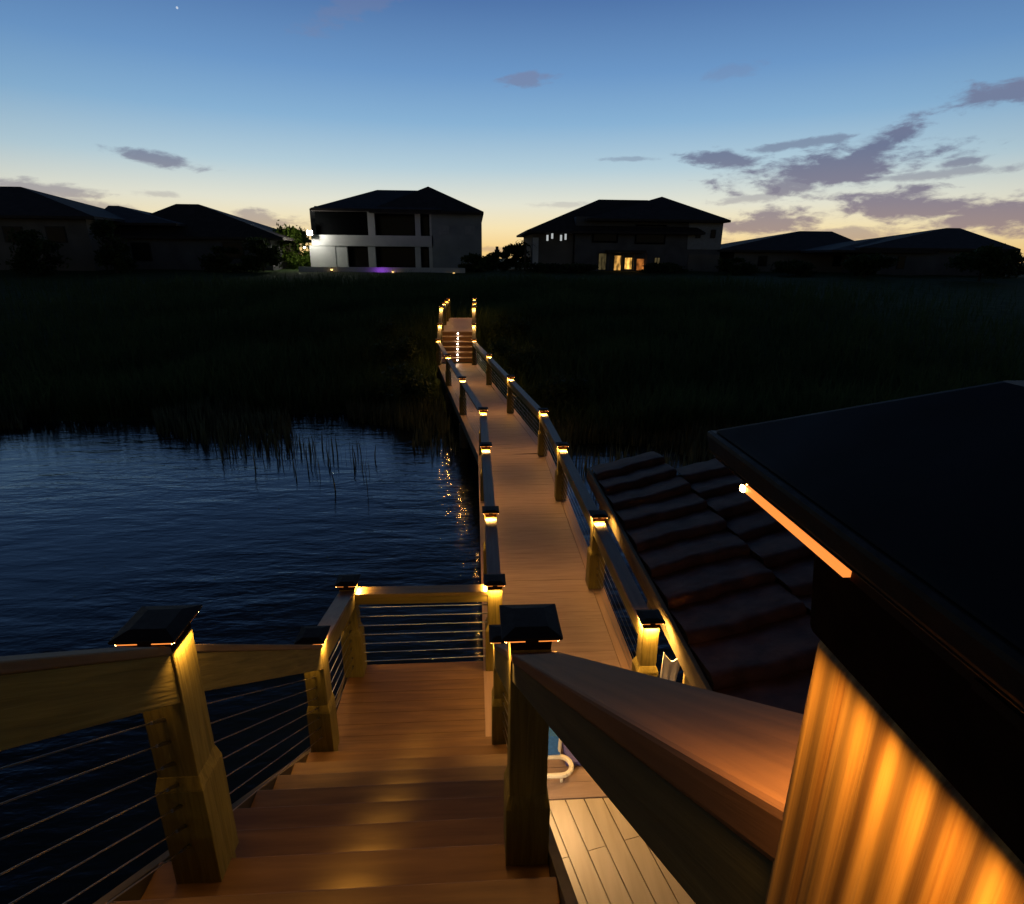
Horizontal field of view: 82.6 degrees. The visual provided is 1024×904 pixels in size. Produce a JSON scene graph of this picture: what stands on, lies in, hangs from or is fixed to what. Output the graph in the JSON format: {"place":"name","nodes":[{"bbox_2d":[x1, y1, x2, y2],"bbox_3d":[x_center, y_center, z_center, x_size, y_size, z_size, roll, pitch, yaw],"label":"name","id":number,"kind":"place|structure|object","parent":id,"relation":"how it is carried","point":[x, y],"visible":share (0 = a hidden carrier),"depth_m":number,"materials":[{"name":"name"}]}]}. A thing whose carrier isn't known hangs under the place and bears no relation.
{"place":"outdoors","nodes":[
{"label":"outdoors","id":0,"kind":"place"},
{"bbox_2d":[0,412,714,903],"bbox_3d":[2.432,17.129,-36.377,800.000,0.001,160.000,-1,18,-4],"label":"water","id":1,"kind":"structure","parent":0,"point":[108,530],"depth_m":9.42,"materials":[{"name":"blue liquid"}]},
{"bbox_2d":[0,392,753,500],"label":"reeds","id":2,"kind":"object","parent":1,"relation":"on","point":[197,417],"visible":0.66,"depth_m":16.18,"materials":[{"name":"green plant"}]},
{"bbox_2d":[335,661,484,742],"bbox_3d":[-0.880,3.198,5.570,1.490,1.900,1.177,-1,18,-4],"label":"stair landing","id":3,"kind":"object","parent":1,"relation":"in","point":[391,702],"visible":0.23,"depth_m":5.30,"materials":[{"name":"brown wood"}]},
{"bbox_2d":[317,584,487,706],"bbox_3d":[-0.887,2.160,5.160,1.395,2.129,1.306,-1,18,-4],"label":"landing railing","id":4,"kind":"object","parent":3,"relation":"on","point":[342,613],"visible":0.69,"depth_m":5.46,"materials":[{"name":"brown wood"}]},
{"bbox_2d":[334,574,360,589],"bbox_3d":[-1.519,1.209,5.394,0.204,0.085,0.204,-1,18,-4],"label":"post cap light","id":5,"kind":"object","parent":4,"relation":"on","point":[346,581],"visible":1,"depth_m":5.34,"materials":[{"name":"brown metal"}]},
{"bbox_2d":[436,363,632,800],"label":"boardwalk","id":6,"kind":"structure","parent":1,"relation":"in","point":[543,558],"depth_m":8.21,"materials":[{"name":"brown wood"}]},
{"bbox_2d":[436,341,501,670],"bbox_3d":[-1.182,-0.600,13.970,0.771,1.800,17.516,-2,19,-8],"label":"boardwalk railing","id":7,"kind":"object","parent":6,"relation":"on","point":[491,560],"visible":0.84,"depth_m":7.65,"materials":[{"name":"brown wood"}]},
{"bbox_2d":[478,407,487,411],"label":"post cap light","id":8,"kind":"object","parent":7,"relation":"on","point":[483,409],"visible":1,"depth_m":11.70,"materials":[{"name":"brown metal"}]},
{"bbox_2d":[479,442,491,448],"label":"post cap light","id":9,"kind":"object","parent":7,"relation":"on","point":[485,445],"visible":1,"depth_m":9.45,"materials":[{"name":"brown metal"}]},
{"bbox_2d":[482,506,498,516],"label":"post cap light","id":10,"kind":"object","parent":7,"relation":"on","point":[490,511],"visible":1,"depth_m":6.99,"materials":[{"name":"brown metal"}]},
{"bbox_2d":[484,574,505,589],"bbox_3d":[-0.163,1.229,5.510,0.204,0.085,0.204,-1,18,-4],"label":"post cap light","id":11,"kind":"object","parent":7,"relation":"on","point":[494,581],"visible":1,"depth_m":5.46,"materials":[{"name":"brown metal"}]},
{"bbox_2d":[547,727,573,782],"bbox_3d":[0.267,2.184,4.690,0.424,0.602,0.610,-1,18,-4],"label":"deck chair","id":12,"kind":"object","parent":6,"relation":"on","point":[554,746],"visible":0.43,"depth_m":4.65,"materials":[{"name":"white plastic"}]},
{"bbox_2d":[562,742,580,765],"bbox_3d":[0.512,2.445,4.777,0.190,0.047,0.280,-1,18,-4],"label":"folded towel","id":13,"kind":"object","parent":12,"relation":"on","point":[567,752],"visible":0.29,"depth_m":4.70,"materials":[{"name":"purple fabric"}]},
{"bbox_2d":[472,341,659,676],"bbox_3d":[0.115,-0.509,13.731,0.692,1.800,18.170,-2,19,-8],"label":"boardwalk railing","id":14,"kind":"object","parent":6,"relation":"on","point":[602,549],"visible":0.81,"depth_m":7.09,"materials":[{"name":"brown wood"}]},
{"bbox_2d":[538,408,548,412],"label":"post cap light","id":15,"kind":"object","parent":14,"relation":"on","point":[543,410],"visible":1,"depth_m":11.67,"materials":[{"name":"brown metal"}]},
{"bbox_2d":[555,442,568,448],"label":"post cap light","id":16,"kind":"object","parent":14,"relation":"on","point":[562,445],"visible":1,"depth_m":9.49,"materials":[{"name":"brown metal"}]},
{"bbox_2d":[588,510,608,520],"bbox_3d":[1.030,0.760,6.953,0.204,0.085,0.204,-1,18,-4],"label":"post cap light","id":17,"kind":"object","parent":14,"relation":"on","point":[599,515],"visible":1,"depth_m":6.89,"materials":[{"name":"brown metal"}]},
{"bbox_2d":[635,609,664,627],"bbox_3d":[1.175,1.422,4.965,0.204,0.085,0.204,-1,18,-4],"label":"post cap light","id":18,"kind":"object","parent":14,"relation":"on","point":[650,618],"visible":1,"depth_m":4.91,"materials":[{"name":"brown metal"}]},
{"bbox_2d":[549,798,694,903],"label":"dock","id":19,"kind":"object","parent":1,"relation":"in","point":[608,856],"visible":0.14,"depth_m":3.94,"materials":[{"name":"brown wood"}]},
{"bbox_3d":[-0.310,3.766,0.054,2.500,4.713,2.836,-1,18,-4],"label":"upper deck","id":20,"kind":"object","parent":1,"relation":"in","visible":0},
{"bbox_2d":[93,736,578,903],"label":"staircase","id":21,"kind":"structure","parent":20,"relation":"attached to","point":[418,821],"depth_m":2.57,"materials":[{"name":"brown wood"}]},
{"bbox_2d":[0,628,339,903],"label":"stair railing","id":22,"kind":"object","parent":21,"relation":"on","point":[161,689],"visible":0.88,"depth_m":2.00,"materials":[{"name":"brown wood"}]},
{"bbox_2d":[108,605,202,651],"bbox_3d":[-1.174,0.591,1.937,0.204,0.085,0.204,-1,18,-4],"label":"post cap light","id":23,"kind":"object","parent":22,"relation":"on","point":[170,625],"visible":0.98,"depth_m":1.90,"materials":[{"name":"brown metal"}]},
{"bbox_2d":[294,625,330,644],"bbox_3d":[-1.398,1.305,4.093,0.204,0.085,0.204,-1,18,-4],"label":"post cap light","id":24,"kind":"object","parent":22,"relation":"on","point":[312,635],"visible":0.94,"depth_m":4.05,"materials":[{"name":"brown metal"}]},
{"bbox_2d":[492,640,1023,903],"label":"stair railing","id":25,"kind":"object","parent":21,"relation":"on","point":[841,790],"visible":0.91,"depth_m":0.33,"materials":[{"name":"brown wood"}]},
{"bbox_2d":[489,624,507,643],"bbox_3d":[-0.063,1.323,4.186,0.204,0.085,0.204,-1,18,-4],"label":"post cap light","id":26,"kind":"object","parent":25,"relation":"on","point":[495,634],"visible":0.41,"depth_m":4.13,"materials":[{"name":"brown metal"}]},
{"bbox_2d":[499,604,562,649],"bbox_3d":[0.061,0.610,2.024,0.204,0.085,0.204,-1,18,-4],"label":"post cap light","id":27,"kind":"object","parent":25,"relation":"on","point":[530,627],"visible":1,"depth_m":1.97,"materials":[{"name":"brown metal"}]},
{"bbox_2d":[0,258,1023,439],"bbox_3d":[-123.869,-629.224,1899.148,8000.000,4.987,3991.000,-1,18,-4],"label":"ground","id":28,"kind":"structure","parent":0,"point":[1006,291],"depth_m":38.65,"materials":[{"name":"green plant"}]},
{"bbox_2d":[0,227,71,276],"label":"shrub","id":29,"kind":"object","parent":28,"relation":"on","point":[33,246],"visible":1,"depth_m":48.05,"materials":[{"name":"green plant"}]},
{"bbox_2d":[0,186,124,270],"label":"house","id":30,"kind":"structure","parent":28,"relation":"on","point":[65,222],"depth_m":53.04,"materials":[{"name":"black paint"}]},
{"bbox_2d":[1,226,22,242],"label":"window","id":31,"kind":"structure","parent":30,"relation":"in","point":[4,228],"depth_m":52.41,"materials":[{"name":"black glass"}]},
{"bbox_2d":[44,226,67,242],"bbox_3d":[-41.306,-19.713,52.770,1.700,1.376,0.100,-1,18,-4],"label":"window","id":32,"kind":"structure","parent":30,"relation":"in","point":[57,234],"depth_m":52.71,"materials":[{"name":"black glass"}]},
{"bbox_2d":[88,219,138,273],"bbox_3d":[-34.970,-17.962,50.953,3.214,4.759,3.143,-1,18,-4],"label":"shrub","id":33,"kind":"object","parent":28,"relation":"on","point":[110,252],"visible":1,"depth_m":50.66,"materials":[{"name":"green plant"}]},
{"bbox_2d":[104,204,311,270],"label":"house","id":34,"kind":"structure","parent":28,"relation":"on","point":[181,236],"depth_m":57.61,"materials":[{"name":"grey paint"}]},
{"bbox_2d":[130,242,152,260],"bbox_3d":[-36.469,-19.704,57.313,1.843,1.753,0.100,-1,18,-4],"label":"window","id":35,"kind":"structure","parent":34,"relation":"in","point":[141,251],"depth_m":57.26,"materials":[{"name":"black glass"}]},
{"bbox_2d":[222,242,243,258],"bbox_3d":[-27.646,-20.001,57.789,2.013,1.518,0.100,-1,18,-4],"label":"window","id":36,"kind":"structure","parent":34,"relation":"in","point":[226,244],"depth_m":57.66,"materials":[{"name":"black glass"}]},
{"bbox_2d":[198,245,244,271],"bbox_3d":[-26.743,-17.707,53.752,4.059,2.702,3.814,-1,18,-4],"label":"shrub","id":37,"kind":"object","parent":28,"relation":"on","point":[222,261],"visible":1,"depth_m":53.21,"materials":[{"name":"green plant"}]},
{"bbox_2d":[238,236,284,271],"bbox_3d":[-23.286,-18.385,54.771,4.012,3.704,4.320,-1,18,-4],"label":"shrub","id":38,"kind":"object","parent":28,"relation":"on","point":[258,247],"visible":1,"depth_m":53.90,"materials":[{"name":"green plant"}]},
{"bbox_2d":[273,220,310,268],"bbox_3d":[-23.309,-21.651,61.568,5.138,5.442,3.555,-1,18,-4],"label":"tree","id":39,"kind":"object","parent":28,"relation":"on","point":[292,257],"visible":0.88,"depth_m":61.05,"materials":[{"name":"green plant"}]},
{"bbox_2d":[298,267,464,272],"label":"terrace wall","id":40,"kind":"structure","parent":28,"relation":"on","point":[375,269],"depth_m":56.61,"materials":[{"name":"paint"}]},
{"bbox_2d":[367,337,422,370],"bbox_3d":[-4.407,-3.671,22.350,2.299,1.606,2.207,-1,18,-4],"label":"marsh bush","id":41,"kind":"object","parent":28,"relation":"on","point":[383,347],"visible":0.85,"depth_m":22.30,"materials":[{"name":"green plant"}]},
{"bbox_2d":[309,187,483,267],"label":"white house","id":42,"kind":"structure","parent":28,"relation":"on","point":[427,227],"depth_m":60.69,"materials":[{"name":"grey paint"}]},
{"bbox_2d":[307,230,312,234],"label":"flood light","id":43,"kind":"object","parent":42,"relation":"attached to","point":[309,232],"visible":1,"depth_m":59.10,"materials":[{"name":"white metal"}]},
{"bbox_2d":[348,246,368,266],"bbox_3d":[-16.626,-21.013,62.971,2.560,2.370,0.330,-1,18,-4],"label":"sliding door","id":44,"kind":"structure","parent":42,"relation":"in","point":[358,255],"depth_m":62.78,"materials":[{"name":"black glass"}]},
{"bbox_2d":[375,215,414,235],"bbox_3d":[-12.515,-24.342,62.130,4.461,2.382,0.330,-1,18,-4],"label":"window","id":45,"kind":"structure","parent":42,"relation":"in","point":[389,225],"depth_m":62.03,"materials":[{"name":"black glass"}]},
{"bbox_2d":[376,247,415,267],"bbox_3d":[-12.648,-21.040,63.222,4.486,2.506,0.330,-1,18,-4],"label":"sliding door","id":46,"kind":"structure","parent":42,"relation":"in","point":[385,256],"depth_m":63.04,"materials":[{"name":"black glass"}]},
{"bbox_2d":[420,215,429,235],"bbox_3d":[-9.327,-24.387,62.323,1.108,2.298,0.330,-1,18,-4],"label":"window","id":47,"kind":"structure","parent":42,"relation":"in","point":[425,227],"depth_m":62.24,"materials":[{"name":"black glass"}]},
{"bbox_2d":[421,247,429,267],"bbox_3d":[-9.465,-21.022,63.435,1.073,2.432,0.330,-1,18,-4],"label":"sliding door","id":48,"kind":"structure","parent":42,"relation":"in","point":[424,250],"depth_m":63.26,"materials":[{"name":"black glass"}]},
{"bbox_2d":[438,226,448,234],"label":"window","id":49,"kind":"structure","parent":42,"relation":"in","point":[441,229],"depth_m":60.45,"materials":[{"name":"black glass"}]},
{"bbox_2d":[465,226,474,234],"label":"window","id":50,"kind":"structure","parent":42,"relation":"in","point":[468,229],"depth_m":60.61,"materials":[{"name":"black glass"}]},
{"bbox_2d":[355,360,439,408],"bbox_3d":[-3.773,-2.124,18.763,2.867,1.778,2.594,-1,18,-4],"label":"marsh bush","id":51,"kind":"object","parent":28,"relation":"on","point":[419,387],"visible":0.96,"depth_m":18.26,"materials":[{"name":"green plant"}]},
{"bbox_2d":[444,318,476,330],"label":"walk","id":52,"kind":"structure","parent":28,"relation":"on","point":[459,324],"depth_m":26.00,"materials":[{"name":"brown wood"}]},
{"bbox_2d":[437,299,449,363],"bbox_3d":[-2.950,-5.227,25.329,0.179,2.260,7.337,0,18,-3],"label":"stair railing","id":53,"kind":"object","parent":52,"relation":"on","point":[444,314],"visible":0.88,"depth_m":23.75,"materials":[{"name":"brown wood"}]},
{"bbox_2d":[441,331,471,361],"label":"steps","id":54,"kind":"structure","parent":52,"relation":"attached to","point":[457,345],"depth_m":23.16,"materials":[{"name":"brown wood"}]},
{"bbox_2d":[472,300,475,337],"bbox_3d":[-1.638,-5.242,25.409,0.174,2.260,7.336,-1,18,-3],"label":"stair railing","id":55,"kind":"object","parent":52,"relation":"on","point":[473,321],"visible":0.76,"depth_m":23.05,"materials":[{"name":"brown wood"}]},
{"bbox_2d":[458,252,488,271],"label":"shrub","id":56,"kind":"object","parent":28,"relation":"on","point":[477,264],"visible":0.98,"depth_m":58.00,"materials":[{"name":"green plant"}]},
{"bbox_2d":[481,250,510,270],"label":"shrub","id":57,"kind":"object","parent":28,"relation":"on","point":[492,258],"visible":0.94,"depth_m":62.18,"materials":[{"name":"green plant"}]},
{"bbox_2d":[502,242,530,268],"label":"shrub","id":58,"kind":"object","parent":28,"relation":"on","point":[517,254],"visible":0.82,"depth_m":64.77,"materials":[{"name":"green plant"}]},
{"bbox_2d":[514,240,536,270],"bbox_3d":[1.539,-20.824,61.986,2.775,3.316,2.497,-1,18,-4],"label":"palm tree","id":59,"kind":"object","parent":28,"relation":"on","point":[524,243],"visible":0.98,"depth_m":61.88,"materials":[{"name":"green plant"}]},
{"bbox_2d":[519,262,562,272],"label":"shrub","id":60,"kind":"object","parent":28,"relation":"on","point":[542,267],"visible":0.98,"depth_m":56.27,"materials":[{"name":"green plant"}]},
{"bbox_2d":[558,262,598,272],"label":"shrub","id":61,"kind":"object","parent":28,"relation":"on","point":[578,267],"visible":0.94,"depth_m":56.45,"materials":[{"name":"green plant"}]},
{"bbox_2d":[516,197,730,271],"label":"dark house","id":62,"kind":"structure","parent":28,"relation":"on","point":[620,235],"depth_m":63.07,"materials":[{"name":"grey paint"}]},
{"bbox_2d":[598,253,606,269],"bbox_3d":[9.831,-20.716,63.376,0.895,1.772,0.100,-1,18,-4],"label":"window","id":63,"kind":"structure","parent":62,"relation":"in","point":[602,258],"depth_m":63.32,"materials":[{"name":"grey"}]},
{"bbox_2d":[592,226,618,242],"bbox_3d":[10.006,-23.348,62.500,2.797,1.638,0.120,-1,18,-4],"label":"window","id":64,"kind":"structure","parent":62,"relation":"in","point":[601,238],"depth_m":62.56,"materials":[{"name":"black glass"}]},
{"bbox_2d":[613,255,621,270],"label":"window","id":65,"kind":"structure","parent":62,"relation":"in","point":[617,258],"depth_m":63.47,"materials":[{"name":"yellow"}]},
{"bbox_2d":[624,257,632,269],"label":"window","id":66,"kind":"structure","parent":62,"relation":"in","point":[628,260],"depth_m":63.56,"materials":[{"name":"yellow glass"}]},
{"bbox_2d":[636,258,644,270],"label":"window","id":67,"kind":"structure","parent":62,"relation":"in","point":[639,261],"depth_m":63.64,"materials":[{"name":"brown glass"}]},
{"bbox_2d":[634,224,666,243],"bbox_3d":[14.935,-23.454,62.786,3.339,1.975,0.120,-1,18,-4],"label":"window","id":68,"kind":"structure","parent":62,"relation":"in","point":[639,238],"depth_m":62.84,"materials":[{"name":"black glass"}]},
{"bbox_2d":[654,257,659,263],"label":"window","id":69,"kind":"structure","parent":62,"relation":"in","point":[656,259],"depth_m":63.63,"materials":[{"name":"grey"}]},
{"bbox_2d":[710,230,715,237],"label":"window","id":70,"kind":"structure","parent":62,"relation":"in","point":[713,232],"depth_m":63.05,"materials":[{"name":"black glass"}]},
{"bbox_2d":[715,257,760,274],"bbox_3d":[22.575,-18.587,58.469,4.366,2.016,3.947,3,19,7],"label":"shrub","id":71,"kind":"object","parent":28,"relation":"on","point":[729,266],"visible":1,"depth_m":58.11,"materials":[{"name":"green plant"}]},
{"bbox_2d":[717,231,853,272],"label":"house","id":72,"kind":"structure","parent":28,"relation":"on","point":[761,253],"depth_m":65.59,"materials":[{"name":"black paint"}]},
{"bbox_2d":[757,256,767,265],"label":"window","id":73,"kind":"structure","parent":72,"relation":"in","point":[762,260],"depth_m":65.14,"materials":[{"name":"black glass"}]},
{"bbox_2d":[832,256,842,265],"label":"window","id":74,"kind":"structure","parent":72,"relation":"in","point":[836,259],"depth_m":65.65,"materials":[{"name":"black glass"}]},
{"bbox_2d":[768,258,817,276],"bbox_3d":[27.720,-18.067,57.081,5.351,1.791,4.586,-1,18,-4],"label":"shrub","id":75,"kind":"object","parent":28,"relation":"on","point":[798,268],"visible":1,"depth_m":56.07,"materials":[{"name":"green plant"}]},
{"bbox_2d":[840,251,900,277],"bbox_3d":[33.120,-17.432,54.299,4.048,2.478,4.993,-10,21,-30],"label":"shrub","id":76,"kind":"object","parent":28,"relation":"on","point":[868,264],"visible":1,"depth_m":53.83,"materials":[{"name":"green plant"}]},
{"bbox_2d":[800,228,1020,275],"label":"house","id":77,"kind":"structure","parent":28,"relation":"on","point":[930,252],"depth_m":60.57,"materials":[{"name":"grey paint"}]},
{"bbox_2d":[896,256,906,268],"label":"window","id":78,"kind":"structure","parent":77,"relation":"in","point":[900,264],"depth_m":60.21,"materials":[{"name":"black glass"}]},
{"bbox_2d":[944,243,1023,280],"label":"shrub","id":79,"kind":"object","parent":28,"relation":"on","point":[991,259],"visible":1,"depth_m":50.76,"materials":[{"name":"green plant"}]},
{"bbox_2d":[989,249,1023,276],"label":"shrub","id":80,"kind":"object","parent":28,"relation":"on","point":[1014,254],"visible":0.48,"depth_m":57.44,"materials":[{"name":"green plant"}]},
{"bbox_2d":[0,0,1023,257],"label":"sky","id":81,"kind":"structure","parent":0,"point":[855,120],"materials":[{"name":"blue"}]},
{"bbox_2d":[587,451,819,713],"bbox_3d":[2.809,2.146,6.387,3.060,3.842,5.895,-1,18,-4],"label":"tiled roof","id":82,"kind":"object","parent":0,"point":[721,564],"visible":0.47,"depth_m":5.43,"materials":[{"name":"tile"}]},
{"bbox_2d":[660,651,679,681],"bbox_3d":[1.347,1.858,4.938,0.180,0.402,0.052,-1,18,-4],"label":"white cloth","id":83,"kind":"object","parent":82,"relation":"on","point":[669,669],"visible":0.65,"depth_m":4.92,"materials":[{"name":"white fabric"}]},
{"bbox_2d":[682,673,690,685],"bbox_3d":[1.542,1.962,4.979,0.159,0.360,0.040,-1,18,-4],"label":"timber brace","id":84,"kind":"object","parent":82,"relation":"attached to","point":[685,681],"visible":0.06,"depth_m":4.95,"materials":[{"name":"brown wood"}]},
{"bbox_2d":[707,380,1023,863],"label":"roof","id":85,"kind":"object","parent":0,"point":[902,519],"visible":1,"depth_m":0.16,"materials":[{"name":"brown metal"}]}
]}

